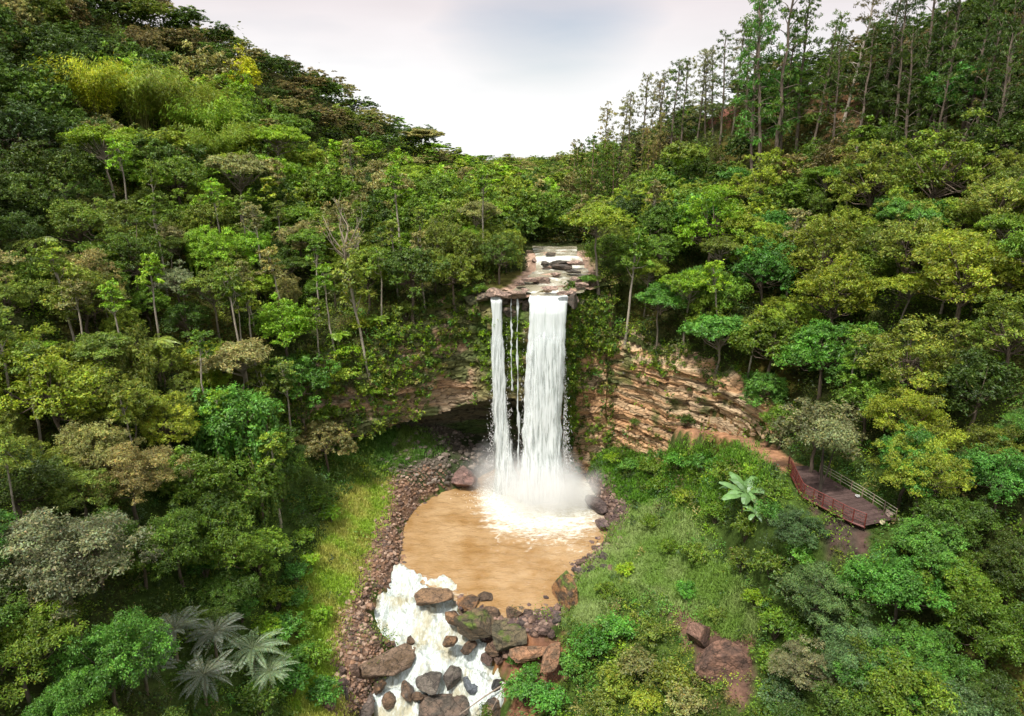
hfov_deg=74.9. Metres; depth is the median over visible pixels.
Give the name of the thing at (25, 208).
broadleaf tree
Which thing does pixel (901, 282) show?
spreading tree
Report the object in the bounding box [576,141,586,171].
plantation tree
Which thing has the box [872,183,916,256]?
broadleaf tree
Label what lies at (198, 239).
creeper covered tree
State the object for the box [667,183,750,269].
broadleaf tree
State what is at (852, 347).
slender tree
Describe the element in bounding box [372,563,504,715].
rapids water
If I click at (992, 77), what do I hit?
broadleaf tree
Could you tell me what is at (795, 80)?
broadleaf tree
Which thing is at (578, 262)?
rock ledge
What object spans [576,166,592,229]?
plantation tree
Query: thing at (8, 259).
broadleaf tree
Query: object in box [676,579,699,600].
shrub
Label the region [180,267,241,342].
spreading tree
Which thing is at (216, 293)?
broadleaf tree
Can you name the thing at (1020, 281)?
broadleaf tree
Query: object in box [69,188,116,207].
broadleaf tree
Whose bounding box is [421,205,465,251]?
broadleaf tree
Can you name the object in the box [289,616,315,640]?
shrub
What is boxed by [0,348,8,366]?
spreading tree
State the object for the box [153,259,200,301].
broadleaf tree
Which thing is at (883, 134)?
broadleaf tree
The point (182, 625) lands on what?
tree fern
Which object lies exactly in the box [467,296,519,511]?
waterfall
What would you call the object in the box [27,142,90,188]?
broadleaf tree
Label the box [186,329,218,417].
slender tree
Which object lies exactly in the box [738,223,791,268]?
broadleaf tree
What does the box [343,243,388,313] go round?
broadleaf tree
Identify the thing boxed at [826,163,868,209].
spreading tree
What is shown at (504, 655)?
rock
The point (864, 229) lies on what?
broadleaf tree
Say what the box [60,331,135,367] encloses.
spreading tree
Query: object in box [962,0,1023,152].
eucalyptus tree
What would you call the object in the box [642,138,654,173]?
plantation tree
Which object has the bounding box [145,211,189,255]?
broadleaf tree
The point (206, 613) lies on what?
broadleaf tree
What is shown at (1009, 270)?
spreading tree
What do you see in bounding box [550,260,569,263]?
rock ledge
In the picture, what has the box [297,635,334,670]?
shrub
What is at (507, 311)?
rock ledge
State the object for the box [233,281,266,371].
slender tree
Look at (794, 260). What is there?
spreading tree
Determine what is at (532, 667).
shrub
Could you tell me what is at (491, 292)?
rock ledge
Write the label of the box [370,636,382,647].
boulder
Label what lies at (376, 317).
tree fern
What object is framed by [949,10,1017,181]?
eucalyptus tree
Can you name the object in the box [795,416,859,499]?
forked tree
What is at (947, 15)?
eucalyptus tree
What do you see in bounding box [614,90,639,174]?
eucalyptus tree
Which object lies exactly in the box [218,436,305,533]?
creeper covered tree
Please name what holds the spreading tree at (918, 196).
on the hillside
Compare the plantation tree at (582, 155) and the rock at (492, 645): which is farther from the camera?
the plantation tree at (582, 155)
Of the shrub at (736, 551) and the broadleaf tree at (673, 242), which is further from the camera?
the broadleaf tree at (673, 242)
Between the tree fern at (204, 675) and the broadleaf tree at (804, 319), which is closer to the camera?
the tree fern at (204, 675)
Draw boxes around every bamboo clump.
[21,51,144,124]
[55,51,194,133]
[110,65,239,155]
[154,92,262,152]
[162,113,261,190]
[226,123,256,152]
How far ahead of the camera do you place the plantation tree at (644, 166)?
174.47 m
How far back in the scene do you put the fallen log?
76.08 m
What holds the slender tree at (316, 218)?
on the hillside
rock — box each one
[322,701,335,710]
[336,677,348,685]
[338,666,345,675]
[342,686,348,701]
[349,664,359,676]
[373,680,386,694]
[381,691,395,709]
[406,635,414,644]
[412,691,422,701]
[442,635,457,647]
[445,610,457,626]
[460,640,476,654]
[480,652,492,665]
[482,606,499,617]
[485,641,500,656]
[490,640,495,650]
[493,653,503,664]
[502,651,507,657]
[506,606,522,617]
[518,619,525,626]
[522,609,533,615]
[527,615,538,623]
[530,630,538,637]
[537,625,550,635]
[547,629,554,637]
[552,615,560,624]
[554,603,560,610]
[571,568,583,573]
[576,559,585,565]
[582,566,594,574]
[591,545,597,551]
[600,551,609,559]
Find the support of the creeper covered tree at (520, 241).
on the hillside
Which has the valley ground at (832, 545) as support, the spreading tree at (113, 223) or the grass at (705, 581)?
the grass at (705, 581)
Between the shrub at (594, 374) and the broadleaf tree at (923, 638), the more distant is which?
the shrub at (594, 374)
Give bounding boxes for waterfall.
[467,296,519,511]
[487,295,595,511]
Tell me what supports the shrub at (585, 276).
on the hillside
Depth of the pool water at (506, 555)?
98.35 m
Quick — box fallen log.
[460,670,530,713]
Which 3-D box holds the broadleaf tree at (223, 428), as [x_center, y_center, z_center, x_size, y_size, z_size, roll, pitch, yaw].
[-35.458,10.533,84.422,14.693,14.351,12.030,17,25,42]
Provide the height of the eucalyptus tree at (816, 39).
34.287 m
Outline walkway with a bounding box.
[787,456,894,528]
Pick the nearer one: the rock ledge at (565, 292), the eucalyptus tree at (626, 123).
the rock ledge at (565, 292)
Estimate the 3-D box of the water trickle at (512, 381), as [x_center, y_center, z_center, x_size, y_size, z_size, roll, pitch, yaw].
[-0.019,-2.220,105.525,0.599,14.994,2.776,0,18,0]
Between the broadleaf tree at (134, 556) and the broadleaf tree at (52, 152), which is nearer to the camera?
the broadleaf tree at (134, 556)
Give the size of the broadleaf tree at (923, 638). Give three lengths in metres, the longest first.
8.532 x 8.122 x 6.866 m
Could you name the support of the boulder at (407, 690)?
in the rapids water at (404, 616)
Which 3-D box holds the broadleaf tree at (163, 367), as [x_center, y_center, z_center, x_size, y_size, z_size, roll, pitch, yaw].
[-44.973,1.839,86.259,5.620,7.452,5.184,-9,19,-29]
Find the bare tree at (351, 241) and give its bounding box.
[315,190,363,305]
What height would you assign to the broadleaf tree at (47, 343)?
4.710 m
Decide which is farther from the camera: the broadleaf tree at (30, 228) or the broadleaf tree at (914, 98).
the broadleaf tree at (914, 98)
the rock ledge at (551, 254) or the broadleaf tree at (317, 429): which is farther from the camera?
the rock ledge at (551, 254)
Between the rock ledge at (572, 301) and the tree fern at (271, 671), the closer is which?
the tree fern at (271, 671)
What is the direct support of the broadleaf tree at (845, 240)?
on the hillside
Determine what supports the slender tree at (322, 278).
on the hillside
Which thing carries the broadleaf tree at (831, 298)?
on the hillside
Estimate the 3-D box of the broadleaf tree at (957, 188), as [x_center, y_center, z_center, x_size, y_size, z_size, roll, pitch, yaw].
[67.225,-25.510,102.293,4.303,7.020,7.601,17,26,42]
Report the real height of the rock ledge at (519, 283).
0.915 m
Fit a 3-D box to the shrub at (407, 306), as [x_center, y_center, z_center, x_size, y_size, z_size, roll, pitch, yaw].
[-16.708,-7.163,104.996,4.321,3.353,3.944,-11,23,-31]
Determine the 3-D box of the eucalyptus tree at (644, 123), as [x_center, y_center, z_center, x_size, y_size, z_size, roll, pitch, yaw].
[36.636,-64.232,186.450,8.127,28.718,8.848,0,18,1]
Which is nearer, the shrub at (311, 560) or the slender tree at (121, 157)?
the shrub at (311, 560)
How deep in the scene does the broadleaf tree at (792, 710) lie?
55.37 m
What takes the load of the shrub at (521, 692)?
on the valley ground at (832, 545)
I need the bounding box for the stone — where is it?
[885,509,892,517]
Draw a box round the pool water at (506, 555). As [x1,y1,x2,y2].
[400,460,606,619]
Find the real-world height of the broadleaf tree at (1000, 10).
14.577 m
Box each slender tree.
[0,308,22,400]
[0,428,32,554]
[4,339,49,454]
[32,241,84,342]
[54,279,91,337]
[93,277,130,333]
[104,137,133,225]
[104,388,141,445]
[132,252,164,357]
[137,192,168,295]
[138,158,161,211]
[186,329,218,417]
[197,177,234,232]
[200,389,229,460]
[206,258,256,390]
[223,291,244,340]
[230,260,255,330]
[231,194,254,233]
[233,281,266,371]
[236,201,266,270]
[244,363,277,431]
[251,431,288,527]
[253,246,285,316]
[263,356,299,442]
[269,201,289,241]
[304,233,328,321]
[306,213,334,275]
[306,298,327,359]
[310,262,339,350]
[331,257,377,410]
[339,138,362,190]
[349,199,370,267]
[367,246,390,324]
[370,226,387,259]
[378,219,401,301]
[379,163,412,263]
[408,231,429,308]
[409,205,430,272]
[471,166,498,268]
[614,227,654,373]
[643,179,666,258]
[698,259,732,355]
[743,304,772,377]
[776,208,811,295]
[841,324,877,419]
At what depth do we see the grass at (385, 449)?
110.37 m
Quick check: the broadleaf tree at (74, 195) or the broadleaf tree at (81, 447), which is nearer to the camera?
the broadleaf tree at (81, 447)
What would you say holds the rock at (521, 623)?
on the valley ground at (832, 545)
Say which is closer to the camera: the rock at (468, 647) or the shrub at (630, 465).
the rock at (468, 647)
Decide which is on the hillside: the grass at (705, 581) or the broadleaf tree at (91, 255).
the broadleaf tree at (91, 255)
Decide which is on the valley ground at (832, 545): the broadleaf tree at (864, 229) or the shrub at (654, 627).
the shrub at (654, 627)
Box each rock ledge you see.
[463,295,478,305]
[476,292,490,301]
[486,287,503,296]
[495,291,511,296]
[497,290,525,298]
[501,298,509,304]
[503,307,515,316]
[510,298,522,304]
[514,280,524,285]
[521,277,538,281]
[522,299,528,310]
[535,276,550,283]
[541,261,550,266]
[541,286,558,290]
[546,252,555,256]
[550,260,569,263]
[551,264,572,270]
[551,272,561,276]
[556,290,573,294]
[566,270,580,273]
[567,260,584,264]
[567,291,577,308]
[569,277,582,282]
[575,282,588,287]
[577,298,585,306]
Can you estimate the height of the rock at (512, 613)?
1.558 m
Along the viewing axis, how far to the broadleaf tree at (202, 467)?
74.03 m
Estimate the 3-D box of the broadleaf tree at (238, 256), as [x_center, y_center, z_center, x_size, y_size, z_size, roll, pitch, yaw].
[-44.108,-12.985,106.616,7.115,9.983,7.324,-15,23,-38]
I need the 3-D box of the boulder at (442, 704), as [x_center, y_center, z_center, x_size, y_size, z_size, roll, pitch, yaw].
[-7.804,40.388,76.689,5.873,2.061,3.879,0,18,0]
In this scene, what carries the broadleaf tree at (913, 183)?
on the hillside
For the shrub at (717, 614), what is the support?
on the valley ground at (832, 545)
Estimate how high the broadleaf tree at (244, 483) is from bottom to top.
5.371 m
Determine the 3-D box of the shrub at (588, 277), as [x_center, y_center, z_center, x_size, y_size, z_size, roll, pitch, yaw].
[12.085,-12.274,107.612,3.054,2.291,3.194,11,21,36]
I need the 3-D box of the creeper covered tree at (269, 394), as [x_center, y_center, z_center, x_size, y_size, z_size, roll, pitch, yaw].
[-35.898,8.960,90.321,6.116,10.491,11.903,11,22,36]
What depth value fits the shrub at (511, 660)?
78.33 m
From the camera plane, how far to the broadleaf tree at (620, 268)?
108.56 m
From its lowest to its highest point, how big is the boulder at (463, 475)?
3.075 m
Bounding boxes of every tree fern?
[121,636,181,700]
[143,605,215,661]
[169,649,241,709]
[179,612,245,671]
[219,626,289,680]
[247,652,300,705]
[326,330,351,348]
[366,314,389,334]
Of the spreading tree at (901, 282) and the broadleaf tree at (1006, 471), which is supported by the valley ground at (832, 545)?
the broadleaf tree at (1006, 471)
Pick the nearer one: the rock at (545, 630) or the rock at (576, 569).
the rock at (545, 630)
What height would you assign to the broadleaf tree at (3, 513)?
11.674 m
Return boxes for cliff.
[265,278,794,474]
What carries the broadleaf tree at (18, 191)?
on the hillside
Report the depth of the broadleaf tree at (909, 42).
129.41 m
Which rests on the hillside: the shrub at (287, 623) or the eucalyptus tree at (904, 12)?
the eucalyptus tree at (904, 12)
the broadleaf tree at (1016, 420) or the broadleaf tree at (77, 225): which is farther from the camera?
the broadleaf tree at (77, 225)
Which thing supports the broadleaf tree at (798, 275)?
on the hillside
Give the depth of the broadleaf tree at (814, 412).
74.33 m
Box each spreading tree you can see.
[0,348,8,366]
[5,236,66,254]
[40,443,93,468]
[57,122,139,198]
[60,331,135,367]
[81,387,166,451]
[92,220,131,236]
[92,290,130,317]
[148,236,188,280]
[164,238,190,269]
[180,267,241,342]
[189,337,272,402]
[202,152,272,230]
[232,247,258,266]
[248,124,310,193]
[256,256,312,285]
[285,227,340,270]
[385,164,426,178]
[456,199,500,245]
[558,201,631,294]
[629,260,668,317]
[634,283,688,348]
[656,269,722,345]
[676,312,756,373]
[699,233,742,262]
[719,213,771,281]
[774,247,808,292]
[800,164,843,212]
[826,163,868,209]
[842,351,906,378]
[871,272,939,337]
[875,197,944,276]
[876,191,941,267]
[915,227,993,315]
[950,228,999,255]
[965,255,1023,326]
[973,212,1023,240]
[993,229,1023,339]
[1016,180,1023,193]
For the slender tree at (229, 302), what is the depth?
96.33 m
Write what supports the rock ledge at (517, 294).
on the hillside
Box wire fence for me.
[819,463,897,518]
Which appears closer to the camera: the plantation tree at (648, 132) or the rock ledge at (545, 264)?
the rock ledge at (545, 264)
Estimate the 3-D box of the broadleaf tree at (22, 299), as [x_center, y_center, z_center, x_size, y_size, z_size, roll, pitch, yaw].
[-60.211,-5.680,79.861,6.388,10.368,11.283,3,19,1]
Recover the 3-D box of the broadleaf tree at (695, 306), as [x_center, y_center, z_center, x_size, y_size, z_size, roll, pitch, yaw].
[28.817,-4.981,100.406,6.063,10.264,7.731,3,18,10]
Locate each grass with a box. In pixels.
[277,473,399,715]
[320,423,451,483]
[557,491,768,642]
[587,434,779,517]
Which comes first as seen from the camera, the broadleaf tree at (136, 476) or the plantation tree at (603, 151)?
the broadleaf tree at (136, 476)
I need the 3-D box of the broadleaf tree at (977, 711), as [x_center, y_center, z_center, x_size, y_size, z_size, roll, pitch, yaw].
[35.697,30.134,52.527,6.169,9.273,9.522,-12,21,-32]
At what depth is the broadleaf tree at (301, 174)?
140.05 m
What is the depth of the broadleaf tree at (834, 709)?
56.74 m
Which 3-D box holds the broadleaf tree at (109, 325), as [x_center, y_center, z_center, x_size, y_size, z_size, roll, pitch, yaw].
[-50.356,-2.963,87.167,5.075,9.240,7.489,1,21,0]
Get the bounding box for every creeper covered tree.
[0,402,32,441]
[60,258,131,311]
[71,192,132,228]
[108,322,159,414]
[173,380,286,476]
[175,340,223,383]
[181,224,222,276]
[206,386,282,456]
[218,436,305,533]
[273,270,301,309]
[367,274,400,293]
[434,228,497,282]
[485,229,526,271]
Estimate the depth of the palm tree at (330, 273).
107.40 m
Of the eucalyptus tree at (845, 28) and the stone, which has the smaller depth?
the stone
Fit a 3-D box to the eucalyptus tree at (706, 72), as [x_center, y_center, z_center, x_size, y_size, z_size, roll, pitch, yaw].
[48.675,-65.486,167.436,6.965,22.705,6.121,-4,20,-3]
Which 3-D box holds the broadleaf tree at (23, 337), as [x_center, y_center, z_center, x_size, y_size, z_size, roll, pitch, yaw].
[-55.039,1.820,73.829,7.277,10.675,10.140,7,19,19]
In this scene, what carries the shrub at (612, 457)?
on the valley ground at (832, 545)
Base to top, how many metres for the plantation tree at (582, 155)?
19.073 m
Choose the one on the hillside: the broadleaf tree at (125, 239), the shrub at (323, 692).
the broadleaf tree at (125, 239)
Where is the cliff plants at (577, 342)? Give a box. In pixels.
[263,278,800,476]
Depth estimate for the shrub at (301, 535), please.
85.41 m
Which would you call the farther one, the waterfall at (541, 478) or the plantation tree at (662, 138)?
the plantation tree at (662, 138)
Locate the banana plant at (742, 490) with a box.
[719,471,763,515]
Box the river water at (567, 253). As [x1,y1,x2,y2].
[513,246,588,295]
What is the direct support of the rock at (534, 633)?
on the valley ground at (832, 545)
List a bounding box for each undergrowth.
[0,0,1019,250]
[0,51,1023,540]
[0,293,1023,715]
[92,6,689,194]
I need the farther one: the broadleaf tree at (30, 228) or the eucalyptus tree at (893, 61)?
the eucalyptus tree at (893, 61)
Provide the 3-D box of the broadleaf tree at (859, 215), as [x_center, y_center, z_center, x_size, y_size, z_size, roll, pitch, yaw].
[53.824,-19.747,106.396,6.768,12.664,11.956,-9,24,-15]
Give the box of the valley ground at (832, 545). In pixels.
[0,327,1023,715]
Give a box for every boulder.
[359,643,415,678]
[359,692,374,715]
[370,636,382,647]
[401,680,413,701]
[414,587,452,605]
[415,671,441,694]
[418,693,468,715]
[443,665,461,690]
[451,465,477,487]
[454,607,494,640]
[457,594,478,611]
[463,676,477,693]
[478,591,492,600]
[482,697,500,715]
[491,618,526,651]
[491,679,503,691]
[508,646,546,662]
[540,642,560,672]
[552,570,577,610]
[585,494,607,513]
[595,518,609,530]
[686,621,709,647]
[694,638,751,684]
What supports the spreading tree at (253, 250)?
on the hillside
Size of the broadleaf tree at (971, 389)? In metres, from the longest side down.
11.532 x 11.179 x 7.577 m
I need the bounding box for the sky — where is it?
[96,0,965,159]
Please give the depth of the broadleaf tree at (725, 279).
104.63 m
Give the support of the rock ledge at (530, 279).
in the river water at (567, 253)
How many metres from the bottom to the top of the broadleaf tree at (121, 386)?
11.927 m
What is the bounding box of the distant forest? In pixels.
[0,0,1004,261]
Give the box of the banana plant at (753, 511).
[743,500,761,522]
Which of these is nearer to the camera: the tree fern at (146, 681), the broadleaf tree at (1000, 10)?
the tree fern at (146, 681)
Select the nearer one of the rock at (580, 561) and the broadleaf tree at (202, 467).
the broadleaf tree at (202, 467)
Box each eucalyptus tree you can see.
[590,101,617,174]
[610,98,635,185]
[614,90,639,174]
[630,72,656,171]
[642,67,675,163]
[649,79,670,158]
[659,56,691,166]
[666,56,696,145]
[682,49,714,143]
[691,48,719,137]
[700,44,721,134]
[707,29,741,144]
[724,21,755,135]
[729,0,790,163]
[730,0,783,136]
[730,13,762,134]
[733,24,776,172]
[753,0,818,180]
[767,21,808,154]
[776,0,827,156]
[795,19,851,146]
[817,33,856,159]
[818,9,850,112]
[825,0,894,121]
[839,13,893,151]
[858,0,913,131]
[860,17,912,124]
[874,0,929,131]
[884,19,931,160]
[899,0,957,141]
[911,28,972,161]
[916,0,982,144]
[917,0,968,131]
[945,0,1009,149]
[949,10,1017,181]
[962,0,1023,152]
[970,21,1023,178]
[972,0,1023,149]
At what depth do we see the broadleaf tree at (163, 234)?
108.33 m
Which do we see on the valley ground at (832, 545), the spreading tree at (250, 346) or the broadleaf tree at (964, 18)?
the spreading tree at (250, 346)
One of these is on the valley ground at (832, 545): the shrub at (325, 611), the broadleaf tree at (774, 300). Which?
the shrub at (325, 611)
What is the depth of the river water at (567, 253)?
115.25 m
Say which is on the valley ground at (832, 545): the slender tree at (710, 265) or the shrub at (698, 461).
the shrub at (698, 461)
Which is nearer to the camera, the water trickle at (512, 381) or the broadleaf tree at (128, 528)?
the broadleaf tree at (128, 528)
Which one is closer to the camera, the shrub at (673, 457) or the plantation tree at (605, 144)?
the shrub at (673, 457)
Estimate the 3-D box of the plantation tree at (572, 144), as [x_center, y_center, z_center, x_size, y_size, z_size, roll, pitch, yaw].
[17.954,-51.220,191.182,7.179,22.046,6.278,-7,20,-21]
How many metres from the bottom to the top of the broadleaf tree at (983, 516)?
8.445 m
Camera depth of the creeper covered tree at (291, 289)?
104.12 m
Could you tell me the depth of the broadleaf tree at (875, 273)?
97.87 m
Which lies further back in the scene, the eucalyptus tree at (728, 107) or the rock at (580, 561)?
the eucalyptus tree at (728, 107)
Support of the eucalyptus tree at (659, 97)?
on the hillside
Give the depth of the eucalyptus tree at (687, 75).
173.35 m
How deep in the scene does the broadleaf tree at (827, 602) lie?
63.36 m
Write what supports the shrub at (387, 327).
on the hillside
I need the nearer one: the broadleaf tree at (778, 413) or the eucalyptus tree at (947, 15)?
the broadleaf tree at (778, 413)
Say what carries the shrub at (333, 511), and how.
on the valley ground at (832, 545)
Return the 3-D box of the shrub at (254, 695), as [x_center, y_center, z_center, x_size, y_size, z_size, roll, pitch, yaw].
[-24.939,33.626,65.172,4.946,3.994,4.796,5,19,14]
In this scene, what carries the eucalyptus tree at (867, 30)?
on the hillside
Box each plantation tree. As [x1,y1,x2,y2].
[563,139,580,182]
[567,172,578,228]
[572,144,583,193]
[573,167,589,233]
[574,167,592,232]
[575,135,607,229]
[575,148,585,170]
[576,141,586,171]
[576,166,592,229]
[578,157,593,202]
[590,143,602,181]
[590,167,605,199]
[594,141,614,190]
[594,150,608,190]
[598,170,610,202]
[600,130,616,182]
[606,140,622,195]
[609,148,622,187]
[616,143,636,193]
[617,150,629,190]
[618,142,632,180]
[619,150,633,183]
[635,126,653,174]
[639,145,651,172]
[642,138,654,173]
[645,139,658,172]
[649,120,662,168]
[649,130,665,170]
[652,112,667,164]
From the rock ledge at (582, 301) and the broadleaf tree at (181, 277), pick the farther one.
the rock ledge at (582, 301)
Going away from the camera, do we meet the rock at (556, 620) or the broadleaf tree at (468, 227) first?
the rock at (556, 620)
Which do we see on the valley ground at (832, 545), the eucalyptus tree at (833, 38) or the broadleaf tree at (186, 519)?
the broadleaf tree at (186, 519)
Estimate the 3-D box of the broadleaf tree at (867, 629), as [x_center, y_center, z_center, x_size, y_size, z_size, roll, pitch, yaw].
[31.537,28.464,59.927,7.890,9.593,8.831,-2,18,-6]
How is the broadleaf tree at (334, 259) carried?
on the hillside
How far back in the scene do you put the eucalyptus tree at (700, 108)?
168.43 m
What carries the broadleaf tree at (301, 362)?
on the hillside
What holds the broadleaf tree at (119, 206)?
on the hillside
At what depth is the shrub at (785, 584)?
67.97 m
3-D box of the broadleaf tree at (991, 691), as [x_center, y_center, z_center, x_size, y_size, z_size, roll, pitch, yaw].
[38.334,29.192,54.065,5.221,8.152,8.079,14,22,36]
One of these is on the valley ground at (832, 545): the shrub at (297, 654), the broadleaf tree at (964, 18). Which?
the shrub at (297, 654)
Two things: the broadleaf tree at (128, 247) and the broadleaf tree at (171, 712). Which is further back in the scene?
the broadleaf tree at (128, 247)
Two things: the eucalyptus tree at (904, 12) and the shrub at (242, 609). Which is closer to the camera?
the shrub at (242, 609)
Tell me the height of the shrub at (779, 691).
3.793 m
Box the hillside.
[0,0,1023,440]
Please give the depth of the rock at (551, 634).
79.37 m
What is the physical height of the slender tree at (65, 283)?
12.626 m
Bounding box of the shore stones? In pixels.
[321,424,633,715]
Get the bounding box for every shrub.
[186,551,222,577]
[227,597,258,622]
[232,674,286,715]
[236,548,278,571]
[241,575,269,598]
[251,612,281,638]
[257,583,294,610]
[260,609,307,645]
[267,659,317,697]
[279,559,312,581]
[281,639,313,663]
[283,585,312,607]
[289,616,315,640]
[291,528,314,545]
[295,551,320,567]
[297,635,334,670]
[305,602,334,624]
[306,674,343,706]
[307,494,331,511]
[309,402,340,422]
[315,503,340,522]
[330,341,360,356]
[332,365,361,390]
[346,316,375,333]
[357,383,382,400]
[363,384,387,399]
[368,323,397,339]
[392,300,417,321]
[392,376,415,394]
[427,355,440,362]
[458,287,472,296]
[464,286,479,295]
[473,283,488,291]
[498,665,543,703]
[505,656,518,665]
[522,660,539,674]
[524,680,572,715]
[558,644,589,683]
[566,621,615,661]
[578,275,594,286]
[579,683,625,715]
[580,273,592,284]
[586,274,601,285]
[591,369,604,379]
[593,581,616,598]
[594,611,639,641]
[594,661,635,698]
[602,452,621,462]
[613,560,634,576]
[613,642,660,680]
[617,457,639,470]
[627,686,667,713]
[629,417,639,426]
[633,614,671,648]
[637,457,661,476]
[639,513,663,527]
[642,656,696,702]
[645,476,670,492]
[657,538,678,553]
[662,451,692,469]
[664,680,708,715]
[670,488,696,503]
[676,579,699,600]
[677,413,695,427]
[677,543,710,565]
[685,452,715,473]
[697,502,730,523]
[701,606,729,623]
[709,461,744,483]
[725,544,752,572]
[729,511,756,540]
[739,586,771,606]
[740,462,759,478]
[749,643,794,678]
[751,547,794,579]
[753,603,795,640]
[754,497,783,525]
[756,673,807,712]
[760,477,793,497]
[766,566,805,606]
[776,614,820,645]
[784,541,815,568]
[798,601,854,636]
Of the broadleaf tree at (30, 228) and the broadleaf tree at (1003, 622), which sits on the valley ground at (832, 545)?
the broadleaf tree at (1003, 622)
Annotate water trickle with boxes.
[510,299,513,390]
[516,299,519,470]
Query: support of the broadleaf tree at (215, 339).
on the valley ground at (832, 545)
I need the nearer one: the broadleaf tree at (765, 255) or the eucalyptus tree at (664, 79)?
the broadleaf tree at (765, 255)
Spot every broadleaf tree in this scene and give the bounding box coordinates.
[0,98,73,157]
[0,106,34,152]
[0,149,18,181]
[0,161,53,224]
[0,167,17,195]
[0,171,66,225]
[0,187,9,214]
[0,200,54,225]
[0,210,45,255]
[0,215,18,241]
[0,246,56,314]
[0,249,30,281]
[0,271,48,328]
[0,321,60,407]
[0,345,116,445]
[0,434,50,474]
[0,438,72,529]
[0,506,164,645]
[0,509,19,570]
[0,578,32,608]
[0,598,28,661]
[0,598,89,707]
[1,134,107,224]
[9,253,73,309]
[9,339,101,404]
[11,338,58,351]
[22,667,107,715]
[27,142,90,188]
[31,182,116,255]
[35,260,129,336]
[38,605,182,714]
[43,139,112,183]
[43,464,124,519]
[45,698,125,715]
[51,418,131,474]
[52,247,125,331]
[57,247,79,264]
[60,183,88,200]
[60,366,151,428]
[61,504,138,589]
[66,128,114,175]
[67,169,102,190]
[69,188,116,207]
[71,215,172,303]
[74,240,129,269]
[77,440,193,526]
[83,435,146,476]
[84,521,179,588]
[98,198,155,232]
[98,305,146,347]
[100,225,164,283]
[113,132,180,188]
[116,284,173,330]
[118,183,169,213]
[129,390,200,463]
[132,498,207,586]
[141,344,184,390]
[142,190,182,224]
[143,155,213,207]
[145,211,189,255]
[147,445,236,513]
[151,389,199,445]
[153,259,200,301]
[155,225,188,261]
[156,705,188,715]
[158,290,211,344]
[164,194,211,234]
[164,371,205,404]
[166,203,235,236]
[172,481,243,569]
[176,596,237,641]
[178,500,272,573]
[185,568,259,621]
[186,226,245,267]
[189,370,231,394]
[204,261,255,325]
[209,336,240,372]
[209,480,258,507]
[214,245,254,275]
[218,223,248,240]
[219,525,293,576]
[221,43,262,101]
[225,230,278,275]
[244,279,274,300]
[244,293,318,360]
[250,269,279,303]
[254,420,309,501]
[261,239,297,271]
[264,353,340,432]
[272,220,322,270]
[275,162,330,197]
[286,418,358,470]
[303,275,328,298]
[306,244,366,282]
[321,230,375,261]
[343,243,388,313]
[354,172,400,207]
[378,245,452,326]
[412,248,450,294]
[413,172,471,211]
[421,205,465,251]
[425,253,485,310]
[452,225,481,242]
[457,166,476,181]
[476,702,493,715]
[477,231,521,284]
[544,176,567,197]
[584,233,636,262]
[594,222,633,248]
[598,256,628,280]
[606,190,649,224]
[631,199,694,246]
[636,257,669,286]
[639,276,684,314]
[640,222,684,281]
[660,142,712,178]
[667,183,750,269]
[679,265,703,272]
[683,292,724,349]
[690,267,753,337]
[716,154,784,206]
[717,271,734,296]
[720,219,779,284]
[720,316,766,354]
[726,234,799,315]
[727,315,823,388]
[735,267,771,297]
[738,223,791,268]
[739,369,789,407]
[745,209,796,241]
[750,70,785,105]
[751,697,815,715]
[757,402,806,448]
[762,295,791,314]
[766,290,818,329]
[766,633,847,695]
[767,504,830,560]
[768,395,867,471]
[770,292,822,330]
[773,318,884,399]
[775,62,815,106]
[780,213,868,313]
[784,559,876,636]
[786,253,878,342]
[788,260,812,295]
[792,214,838,241]
[794,245,830,260]
[797,188,832,219]
[810,72,851,111]
[811,676,917,715]
[816,615,901,704]
[816,679,882,715]
[818,192,881,235]
[822,137,924,221]
[823,350,893,389]
[828,262,875,321]
[831,365,907,444]
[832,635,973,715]
[833,540,960,632]
[833,632,966,715]
[834,243,902,277]
[846,212,887,246]
[850,72,897,110]
[850,171,888,202]
[851,313,979,402]
[852,227,888,257]
[857,374,969,450]
[859,266,883,281]
[863,86,917,121]
[863,142,914,174]
[866,198,953,312]
[866,431,976,525]
[869,115,912,158]
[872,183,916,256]
[875,107,1013,207]
[875,412,952,507]
[876,619,985,685]
[886,51,929,94]
[888,512,976,582]
[889,172,930,191]
[890,198,954,271]
[900,27,936,49]
[901,227,1023,343]
[906,28,963,76]
[906,549,1018,631]
[909,491,1007,548]
[910,71,961,130]
[912,676,1004,715]
[914,153,961,198]
[920,61,1013,142]
[923,185,988,231]
[929,246,994,265]
[932,345,1023,432]
[935,594,1023,680]
[939,13,985,36]
[941,171,966,205]
[944,27,1006,103]
[946,423,1023,484]
[951,434,1023,512]
[953,160,1023,252]
[955,262,1011,314]
[956,666,1023,715]
[957,0,1023,34]
[961,287,1023,384]
[964,108,1023,175]
[967,61,1023,91]
[974,530,1023,605]
[979,165,1023,203]
[983,76,1023,131]
[985,138,1023,205]
[985,247,1021,299]
[986,32,1023,82]
[994,407,1023,441]
[999,273,1023,293]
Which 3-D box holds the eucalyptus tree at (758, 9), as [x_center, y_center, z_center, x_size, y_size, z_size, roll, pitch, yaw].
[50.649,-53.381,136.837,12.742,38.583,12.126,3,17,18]
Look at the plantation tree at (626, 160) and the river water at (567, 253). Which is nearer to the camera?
the river water at (567, 253)
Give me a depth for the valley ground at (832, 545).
72.33 m
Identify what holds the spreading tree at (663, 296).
on the hillside
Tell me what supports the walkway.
on the valley ground at (832, 545)
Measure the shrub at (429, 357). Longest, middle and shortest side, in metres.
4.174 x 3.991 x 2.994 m

